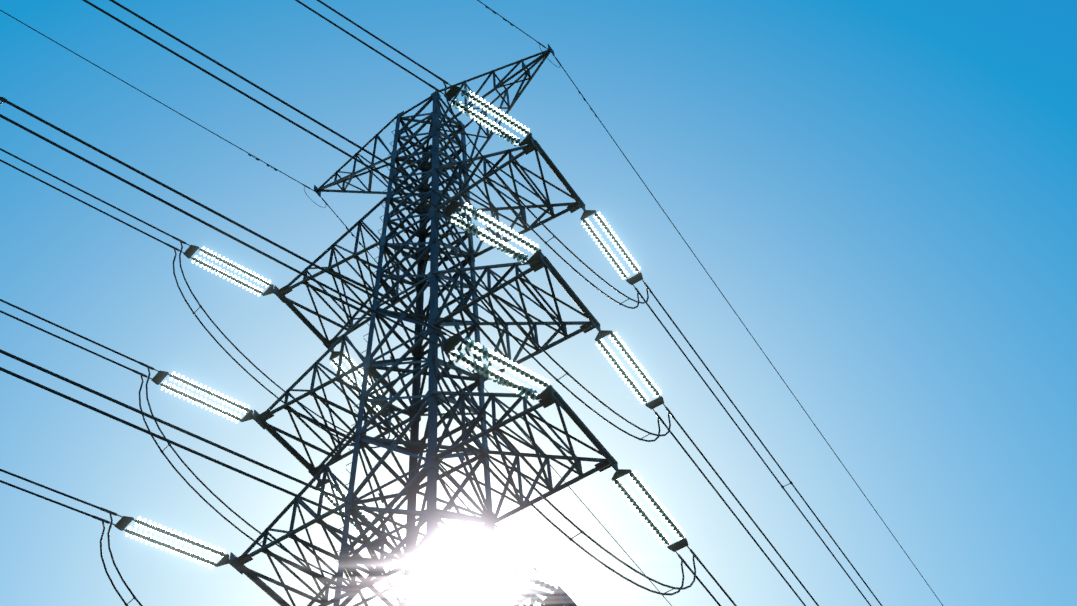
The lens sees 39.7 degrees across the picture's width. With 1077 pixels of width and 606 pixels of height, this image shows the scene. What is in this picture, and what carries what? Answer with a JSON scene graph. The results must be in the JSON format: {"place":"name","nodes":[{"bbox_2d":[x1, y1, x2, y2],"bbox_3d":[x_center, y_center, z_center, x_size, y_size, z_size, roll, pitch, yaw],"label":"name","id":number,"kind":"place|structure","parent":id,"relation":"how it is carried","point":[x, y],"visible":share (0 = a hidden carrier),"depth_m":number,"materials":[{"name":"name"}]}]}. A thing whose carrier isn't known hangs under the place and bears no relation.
{"place":"outdoors","nodes":[
{"label":"outdoors","id":0,"kind":"place"},
{"bbox_2d":[0,0,1076,605],"label":"sky","id":1,"kind":"structure","parent":0,"point":[882,193],"materials":[{"name":"blue"}]},
{"label":"ground","id":2,"kind":"structure","parent":0,"visible":0},
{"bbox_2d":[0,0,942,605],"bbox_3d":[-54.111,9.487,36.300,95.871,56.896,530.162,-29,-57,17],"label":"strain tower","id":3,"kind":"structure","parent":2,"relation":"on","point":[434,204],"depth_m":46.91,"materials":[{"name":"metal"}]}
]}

